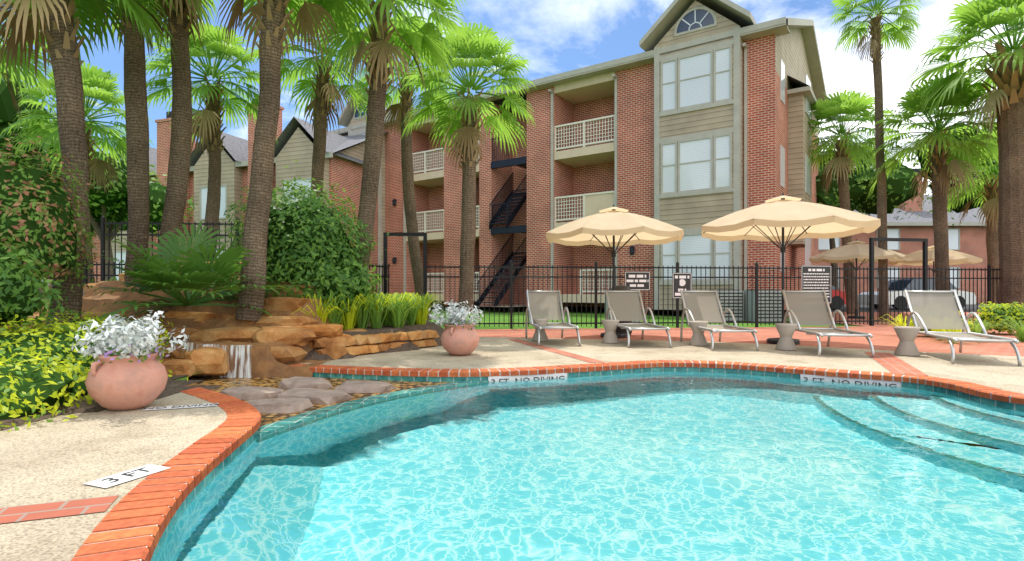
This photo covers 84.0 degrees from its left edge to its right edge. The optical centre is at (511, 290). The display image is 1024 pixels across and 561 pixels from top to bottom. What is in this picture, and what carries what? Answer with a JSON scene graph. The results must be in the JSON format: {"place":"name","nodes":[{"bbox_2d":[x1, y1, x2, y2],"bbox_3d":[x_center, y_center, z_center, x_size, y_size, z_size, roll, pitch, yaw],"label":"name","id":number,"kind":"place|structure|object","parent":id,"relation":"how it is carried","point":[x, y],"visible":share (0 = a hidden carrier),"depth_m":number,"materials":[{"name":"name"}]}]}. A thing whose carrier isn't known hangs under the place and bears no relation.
{"place":"outdoors","nodes":[
{"label":"outdoors","id":0,"kind":"place"},
{"bbox_2d":[0,285,443,430],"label":"planting bed soil","id":1,"kind":"structure","parent":0,"point":[172,387],"depth_m":5.93,"materials":[{"name":"brown soil"}]},
{"bbox_2d":[0,0,55,121],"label":"palm","id":2,"kind":"object","parent":1,"relation":"on","point":[30,73],"visible":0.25,"depth_m":9.75,"materials":[{"name":"green plant"}]},
{"bbox_2d":[0,134,103,332],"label":"shrub","id":3,"kind":"object","parent":1,"relation":"on","point":[40,237],"visible":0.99,"depth_m":6.11,"materials":[{"name":"green plant"}]},
{"bbox_2d":[0,62,157,283],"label":"palm","id":4,"kind":"object","parent":1,"relation":"on","point":[98,84],"visible":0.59,"depth_m":12.93,"materials":[{"name":"green plant"}]},
{"bbox_2d":[0,311,191,431],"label":"shrub","id":5,"kind":"object","parent":1,"relation":"on","point":[42,370],"visible":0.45,"depth_m":4.50,"materials":[{"name":"green plant"}]},
{"bbox_2d":[145,15,280,257],"bbox_3d":[-6.739,-2.892,12.711,2.839,6.233,2.750,0,0,0],"label":"palm","id":6,"kind":"object","parent":1,"relation":"on","point":[207,121],"visible":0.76,"depth_m":12.58,"materials":[{"name":"green plant"}]},
{"bbox_2d":[0,260,438,377],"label":"rockery","id":7,"kind":"object","parent":1,"relation":"on","point":[283,340],"visible":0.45,"depth_m":7.54,"materials":[{"name":"stone"}]},
{"bbox_2d":[0,0,179,324],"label":"palm","id":8,"kind":"object","parent":7,"relation":"on","point":[57,23],"visible":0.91,"depth_m":7.11,"materials":[{"name":"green plant"}]},
{"bbox_2d":[78,0,216,286],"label":"palm","id":9,"kind":"object","parent":7,"relation":"on","point":[137,120],"visible":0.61,"depth_m":8.39,"materials":[{"name":"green plant"}]},
{"bbox_2d":[79,222,290,325],"bbox_3d":[-4.221,-0.241,7.450,2.370,1.421,2.504,0,0,-28],"label":"palmetto","id":10,"kind":"object","parent":7,"relation":"on","point":[160,273],"visible":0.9,"depth_m":7.14,"materials":[{"name":"green plant"}]},
{"bbox_2d":[146,0,254,261],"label":"palm","id":11,"kind":"object","parent":7,"relation":"on","point":[179,26],"visible":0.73,"depth_m":8.81,"materials":[{"name":"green plant"}]},
{"bbox_2d":[187,343,250,377],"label":"waterfall sheets","id":12,"kind":"object","parent":7,"relation":"attached to","point":[241,354],"visible":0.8,"depth_m":6.61,"materials":[{"name":"white liquid"}]},
{"bbox_2d":[214,0,381,320],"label":"palm","id":13,"kind":"object","parent":7,"relation":"on","point":[267,28],"visible":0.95,"depth_m":7.66,"materials":[{"name":"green plant"}]},
{"bbox_2d":[286,0,473,305],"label":"palm","id":14,"kind":"object","parent":7,"relation":"on","point":[384,49],"visible":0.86,"depth_m":9.09,"materials":[{"name":"green plant"}]},
{"bbox_2d":[206,160,388,320],"bbox_3d":[-3.285,-0.697,8.836,2.629,2.691,2.406,0,0,42],"label":"shrub","id":15,"kind":"object","parent":1,"relation":"on","point":[308,240],"visible":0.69,"depth_m":8.25,"materials":[{"name":"green plant"}]},
{"bbox_2d":[247,0,392,201],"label":"palm","id":16,"kind":"object","parent":1,"relation":"on","point":[323,94],"visible":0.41,"depth_m":12.54,"materials":[{"name":"green plant"}]},
{"bbox_2d":[400,22,535,312],"bbox_3d":[-0.885,-2.467,11.610,2.846,5.848,2.914,0,0,0],"label":"palm","id":17,"kind":"object","parent":1,"relation":"on","point":[484,48],"visible":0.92,"depth_m":11.34,"materials":[{"name":"green plant"}]},
{"bbox_2d":[110,276,1023,342],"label":"liriope clumps","id":18,"kind":"object","parent":1,"relation":"on","point":[398,310],"visible":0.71,"depth_m":8.82,"materials":[{"name":"green plant"}]},
{"bbox_2d":[0,312,1023,523],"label":"brick paving","id":19,"kind":"structure","parent":0,"point":[885,336],"depth_m":9.93,"materials":[{"name":"red brick"}]},
{"bbox_2d":[83,216,1000,328],"bbox_3d":[4.982,-0.305,14.008,28.319,2.410,1.264,0,0,-10],"label":"pool fence","id":20,"kind":"object","parent":19,"relation":"on","point":[816,277],"visible":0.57,"depth_m":13.74,"materials":[{"name":"black metal"}]},
{"bbox_2d":[546,204,683,337],"bbox_3d":[1.975,-0.390,11.038,2.520,2.580,2.520,0,0,-34],"label":"umbrella","id":21,"kind":"object","parent":19,"relation":"on","point":[613,226],"visible":0.88,"depth_m":10.56,"materials":[{"name":"fabric"}]},
{"bbox_2d":[609,285,631,334],"bbox_3d":[2.217,0.390,11.599,0.520,1.020,0.520,0,0,0],"label":"trash bin","id":22,"kind":"object","parent":19,"relation":"on","point":[620,287],"visible":0.26,"depth_m":11.41,"materials":[{"name":"grey plastic"}]},
{"bbox_2d":[701,193,880,343],"bbox_3d":[4.635,-0.390,9.729,2.631,2.580,2.631,0,0,-25],"label":"umbrella","id":23,"kind":"object","parent":19,"relation":"on","point":[782,217],"visible":0.89,"depth_m":9.38,"materials":[{"name":"fabric"}]},
{"bbox_2d":[809,239,906,318],"bbox_3d":[11.200,-0.390,18.500,2.605,2.580,2.605,0,0,0],"label":"umbrella","id":24,"kind":"object","parent":19,"relation":"on","point":[856,251],"visible":0.82,"depth_m":18.02,"materials":[{"name":"fabric"}]},
{"bbox_2d":[867,72,997,289],"bbox_3d":[12.853,-2.672,16.947,3.968,7.247,3.677,0,0,0],"label":"palm","id":25,"kind":"object","parent":19,"relation":"on","point":[945,164],"visible":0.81,"depth_m":16.85,"materials":[{"name":"green plant"}]},
{"bbox_2d":[889,244,982,289],"bbox_3d":[15.200,-0.390,20.500,2.520,2.580,2.520,0,0,-28],"label":"umbrella","id":26,"kind":"object","parent":19,"relation":"on","point":[955,258],"visible":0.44,"depth_m":20.00,"materials":[{"name":"fabric"}]},
{"bbox_2d":[899,0,1023,308],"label":"palm","id":27,"kind":"object","parent":19,"relation":"on","point":[1004,98],"visible":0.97,"depth_m":14.80,"materials":[{"name":"green plant"}]},
{"bbox_2d":[903,301,1023,335],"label":"shrubs","id":28,"kind":"object","parent":19,"relation":"on","point":[997,313],"visible":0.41,"depth_m":11.60,"materials":[{"name":"green plant"}]},
{"bbox_2d":[0,0,1023,284],"label":"sky","id":29,"kind":"structure","parent":0,"point":[556,36],"materials":[{"name":"blue"}]},
{"bbox_2d":[91,303,986,533],"bbox_3d":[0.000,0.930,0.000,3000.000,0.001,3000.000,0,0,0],"label":"ground","id":30,"kind":"structure","parent":0,"point":[504,314],"depth_m":18.89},
{"bbox_2d":[0,69,102,166],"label":"tree","id":31,"kind":"object","parent":30,"relation":"on","point":[9,116],"visible":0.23,"depth_m":17.02,"materials":[{"name":"green plant"}]},
{"bbox_2d":[1,140,196,280],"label":"tree","id":32,"kind":"object","parent":30,"relation":"on","point":[111,205],"visible":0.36,"depth_m":18.77,"materials":[{"name":"green plant"}]},
{"bbox_2d":[71,385,260,560],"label":"coping","id":33,"kind":"object","parent":30,"relation":"on","point":[147,504],"visible":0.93,"depth_m":2.56,"materials":[{"name":"brick"}]},
{"bbox_2d":[74,407,258,560],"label":"grout lines","id":34,"kind":"object","parent":30,"relation":"on","point":[150,525],"visible":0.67,"depth_m":2.15,"materials":[{"name":"concrete"}]},
{"bbox_2d":[49,96,386,293],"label":"chimney building","id":35,"kind":"structure","parent":30,"relation":"on","point":[295,139],"depth_m":27.30,"materials":[{"name":"brick"}]},
{"bbox_2d":[188,376,451,425],"bbox_3d":[-3.600,1.019,5.250,6.800,0.001,5.500,0,0,0],"label":"stream bed","id":36,"kind":"object","parent":30,"relation":"on","point":[225,383],"depth_m":6.17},
{"bbox_2d":[219,376,396,413],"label":"stepping stones","id":37,"kind":"object","parent":36,"relation":"on","point":[299,394],"visible":0.75,"depth_m":5.32,"materials":[{"name":"grey stone"}]},
{"bbox_2d":[354,11,454,319],"bbox_3d":[-2.724,-3.115,14.505,2.815,7.783,3.037,0,0,0],"label":"palm","id":38,"kind":"object","parent":30,"relation":"on","point":[402,108],"visible":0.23,"depth_m":14.29,"materials":[{"name":"green plant"}]},
{"bbox_2d":[0,337,1023,560],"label":"pool deck","id":39,"kind":"structure","parent":30,"relation":"on","point":[56,460],"depth_m":3.90,"materials":[{"name":"concrete"}]},
{"bbox_2d":[85,351,167,410],"bbox_3d":[-2.953,0.693,4.375,0.531,0.414,0.531,0,0,0],"label":"pot","id":40,"kind":"object","parent":39,"relation":"on","point":[120,384],"visible":0.84,"depth_m":4.19,"materials":[{"name":"pink ceramic"}]},
{"bbox_2d":[83,464,169,487],"bbox_3d":[-1.861,0.898,2.764,0.160,0.001,0.320,0,0,22],"label":"depth marker tile","id":41,"kind":"object","parent":39,"relation":"on","point":[150,468],"visible":1,"depth_m":2.75,"materials":[{"name":"white tile"}]},
{"bbox_2d":[102,467,147,481],"bbox_3d":[-1.865,0.896,2.768,0.084,0.001,0.212,0,0,22],"label":"depth marker lettering","id":42,"kind":"object","parent":41,"relation":"on","point":[126,474],"visible":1,"depth_m":2.77},
{"bbox_2d":[71,310,188,362],"bbox_3d":[-2.925,0.360,4.375,0.688,0.412,0.772,0,0,0],"label":"pot plant","id":43,"kind":"object","parent":39,"relation":"on","point":[135,339],"visible":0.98,"depth_m":4.23,"materials":[{"name":"white plant"}]},
{"bbox_2d":[142,403,218,410],"bbox_3d":[-2.553,0.898,4.398,0.500,0.001,0.130,0,0,-20],"label":"depth marker tile","id":44,"kind":"object","parent":39,"relation":"on","point":[178,406],"visible":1,"depth_m":4.40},
{"bbox_2d":[145,403,217,408],"bbox_3d":[-2.554,0.896,4.402,0.499,0.001,0.068,0,0,-20],"label":"depth marker lettering","id":45,"kind":"object","parent":44,"relation":"on","point":[183,406],"visible":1,"depth_m":4.43},
{"bbox_2d":[428,300,483,329],"bbox_3d":[-0.773,0.350,8.027,0.778,0.440,0.717,0,0,0],"label":"pot plant","id":46,"kind":"object","parent":39,"relation":"on","point":[456,316],"visible":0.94,"depth_m":7.87,"materials":[{"name":"white plant"}]},
{"bbox_2d":[441,323,479,355],"bbox_3d":[-0.727,0.686,7.979,0.549,0.428,0.549,0,0,0],"label":"pot","id":47,"kind":"object","parent":39,"relation":"on","point":[457,340],"visible":0.91,"depth_m":7.78,"materials":[{"name":"pink ceramic"}]},
{"bbox_2d":[532,318,548,340],"bbox_3d":[0.504,0.703,10.210,0.310,0.395,0.310,0,0,0],"label":"side table","id":48,"kind":"object","parent":39,"relation":"on","point":[541,321],"visible":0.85,"depth_m":10.11,"materials":[{"name":"concrete"}]},
{"bbox_2d":[525,290,580,345],"bbox_3d":[0.683,0.446,10.062,0.750,0.915,1.721,0,0,-6],"label":"lounger","id":49,"kind":"object","parent":39,"relation":"on","point":[544,304],"visible":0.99,"depth_m":10.63,"materials":[{"name":"grey fabric"}]},
{"bbox_2d":[601,319,618,343],"bbox_3d":[1.694,0.703,9.796,0.310,0.395,0.310,0,0,0],"label":"side table","id":50,"kind":"object","parent":39,"relation":"on","point":[610,327],"visible":1,"depth_m":9.70,"materials":[{"name":"concrete"}]},
{"bbox_2d":[605,290,671,347],"bbox_3d":[2.123,0.446,9.814,0.750,0.915,1.721,0,0,-3],"label":"lounger","id":51,"kind":"object","parent":39,"relation":"on","point":[624,305],"visible":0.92,"depth_m":10.36,"materials":[{"name":"grey fabric"}]},
{"bbox_2d":[689,321,707,345],"bbox_3d":[3.068,0.703,9.362,0.310,0.395,0.310,0,0,0],"label":"side table","id":52,"kind":"object","parent":39,"relation":"on","point":[698,338],"visible":0.95,"depth_m":9.27,"materials":[{"name":"concrete"}]},
{"bbox_2d":[680,290,758,350],"bbox_3d":[3.339,0.446,9.351,0.750,0.915,1.721,0,0,0],"label":"lounger","id":53,"kind":"object","parent":39,"relation":"on","point":[700,305],"visible":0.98,"depth_m":9.91,"materials":[{"name":"grey fabric"}]},
{"bbox_2d":[775,323,796,350],"bbox_3d":[4.167,0.703,8.646,0.310,0.395,0.310,0,0,0],"label":"side table","id":54,"kind":"object","parent":39,"relation":"on","point":[786,331],"visible":1,"depth_m":8.55,"materials":[{"name":"concrete"}]},
{"bbox_2d":[782,290,874,356],"bbox_3d":[4.666,0.446,8.542,0.750,0.915,1.721,0,0,9],"label":"lounger","id":55,"kind":"object","parent":39,"relation":"on","point":[805,307],"visible":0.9,"depth_m":9.07,"materials":[{"name":"grey fabric"}]},
{"bbox_2d":[894,326,920,355],"bbox_3d":[5.500,0.703,7.922,0.310,0.395,0.310,0,0,0],"label":"side table","id":56,"kind":"object","parent":39,"relation":"on","point":[907,336],"visible":1,"depth_m":7.83,"materials":[{"name":"concrete"}]},
{"bbox_2d":[904,290,1021,365],"bbox_3d":[6.000,0.446,7.706,0.750,0.915,1.721,0,0,17],"label":"lounger","id":57,"kind":"object","parent":39,"relation":"on","point":[933,309],"visible":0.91,"depth_m":8.21,"materials":[{"name":"grey fabric"}]},
{"bbox_2d":[331,0,826,309],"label":"apartment building","id":58,"kind":"structure","parent":30,"relation":"on","point":[693,118],"depth_m":21.86,"materials":[{"name":"brick"}]},
{"bbox_2d":[151,367,1023,558],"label":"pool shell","id":59,"kind":"object","parent":30,"relation":"on","point":[302,417],"visible":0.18,"depth_m":5.75,"materials":[{"name":"tile"}]},
{"bbox_2d":[488,373,566,381],"bbox_3d":[0.189,1.035,6.478,0.905,0.150,0.289,0,0,0],"label":"depth marker tile","id":60,"kind":"object","parent":59,"relation":"attached to","point":[530,377],"visible":0.4,"depth_m":6.47,"materials":[{"name":"white tile"}]},
{"bbox_2d":[492,376,563,380],"bbox_3d":[0.189,1.030,6.475,0.881,0.082,0.001,0,0,-18],"label":"lettering","id":61,"kind":"object","parent":60,"relation":"attached to","point":[528,378],"visible":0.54,"depth_m":6.47},
{"bbox_2d":[289,360,1023,403],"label":"coping","id":62,"kind":"object","parent":59,"relation":"on","point":[1002,395],"visible":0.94,"depth_m":6.47,"materials":[{"name":"brick"}]},
{"bbox_2d":[316,361,1023,404],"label":"grout lines","id":63,"kind":"object","parent":59,"relation":"on","point":[677,366],"visible":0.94,"depth_m":6.44,"materials":[{"name":"grey concrete"}]},
{"bbox_2d":[800,374,900,386],"bbox_3d":[3.707,1.035,6.267,0.795,0.150,0.520,0,0,0],"label":"depth marker tile","id":64,"kind":"object","parent":59,"relation":"attached to","point":[841,379],"visible":0.4,"depth_m":6.26,"materials":[{"name":"white tile"}]},
{"bbox_2d":[804,377,896,385],"bbox_3d":[3.705,1.030,6.265,0.881,0.082,0.001,0,0,33],"label":"lettering","id":65,"kind":"object","parent":64,"relation":"attached to","point":[855,381],"visible":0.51,"depth_m":6.22},
{"bbox_2d":[715,290,743,320],"bbox_3d":[6.494,0.438,17.395,0.850,0.925,0.860,0,0,0],"label":"ac unit","id":66,"kind":"object","parent":30,"relation":"on","point":[731,303],"visible":0.58,"depth_m":16.98,"materials":[{"name":"black metal"}]},
{"bbox_2d":[744,290,781,321],"bbox_3d":[7.413,0.438,16.795,0.850,0.925,0.860,0,0,0],"label":"ac unit","id":67,"kind":"object","parent":30,"relation":"on","point":[763,305],"visible":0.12,"depth_m":16.38,"materials":[{"name":"black metal"}]},
{"bbox_2d":[808,89,902,313],"bbox_3d":[12.758,-3.424,21.974,3.978,8.778,4.178,0,0,0],"label":"palm","id":68,"kind":"object","parent":30,"relation":"on","point":[831,109],"visible":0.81,"depth_m":21.68,"materials":[{"name":"green plant"}]},
{"bbox_2d":[827,0,924,318],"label":"palm","id":69,"kind":"object","parent":30,"relation":"on","point":[879,38],"visible":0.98,"depth_m":17.91,"materials":[{"name":"green plant"}]},
{"bbox_2d":[947,130,998,310],"bbox_3d":[16.896,-2.345,19.930,3.502,6.610,3.580,0,0,32],"label":"palm","id":70,"kind":"object","parent":30,"relation":"on","point":[989,208],"visible":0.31,"depth_m":19.89,"materials":[{"name":"green plant"}]},
{"bbox_2d":[151,371,1023,560],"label":"pool water","id":71,"kind":"structure","parent":0,"point":[677,466],"depth_m":3.07,"materials":[{"name":"blue liquid"}]},
{"bbox_2d":[606,290,638,321],"bbox_3d":[3.188,0.438,16.495,0.850,0.925,0.860,0,0,0],"label":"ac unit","id":72,"kind":"object","parent":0,"point":[607,308],"visible":0.03,"depth_m":16.45,"materials":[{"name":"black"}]},
{"bbox_2d":[784,304,983,311],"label":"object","id":73,"kind":"object","parent":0,"point":[908,310],"depth_m":27.29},
{"bbox_2d":[825,285,845,309],"bbox_3d":[13.500,0.171,27.000,4.500,1.442,1.820,0,0,-6],"label":"red car","id":74,"kind":"object","parent":73,"relation":"on","point":[837,299],"visible":0.11,"depth_m":26.24,"materials":[{"name":"red paint"}]},
{"bbox_2d":[815,130,931,290],"bbox_3d":[16.641,-3.690,30.209,9.106,9.185,9.321,0,0,0],"label":"tree","id":75,"kind":"object","parent":73,"relation":"on","point":[899,181],"visible":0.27,"depth_m":27.15,"materials":[{"name":"green plant"}]},
{"bbox_2d":[858,279,975,309],"bbox_3d":[19.500,0.171,27.500,4.500,1.442,1.820,0,0,-3],"label":"white car","id":76,"kind":"object","parent":73,"relation":"on","point":[908,288],"visible":0.35,"depth_m":26.70,"materials":[{"name":"white paint"}]},
{"bbox_2d":[896,110,997,225],"bbox_3d":[23.878,-4.084,26.679,9.591,9.992,9.260,0,0,-22],"label":"tree","id":77,"kind":"object","parent":73,"relation":"on","point":[958,208],"visible":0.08,"depth_m":27.99,"materials":[{"name":"green plant"}]},
{"bbox_2d":[818,168,986,302],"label":"back building","id":78,"kind":"structure","parent":0,"point":[968,236],"depth_m":40.00,"materials":[{"name":"brick"}]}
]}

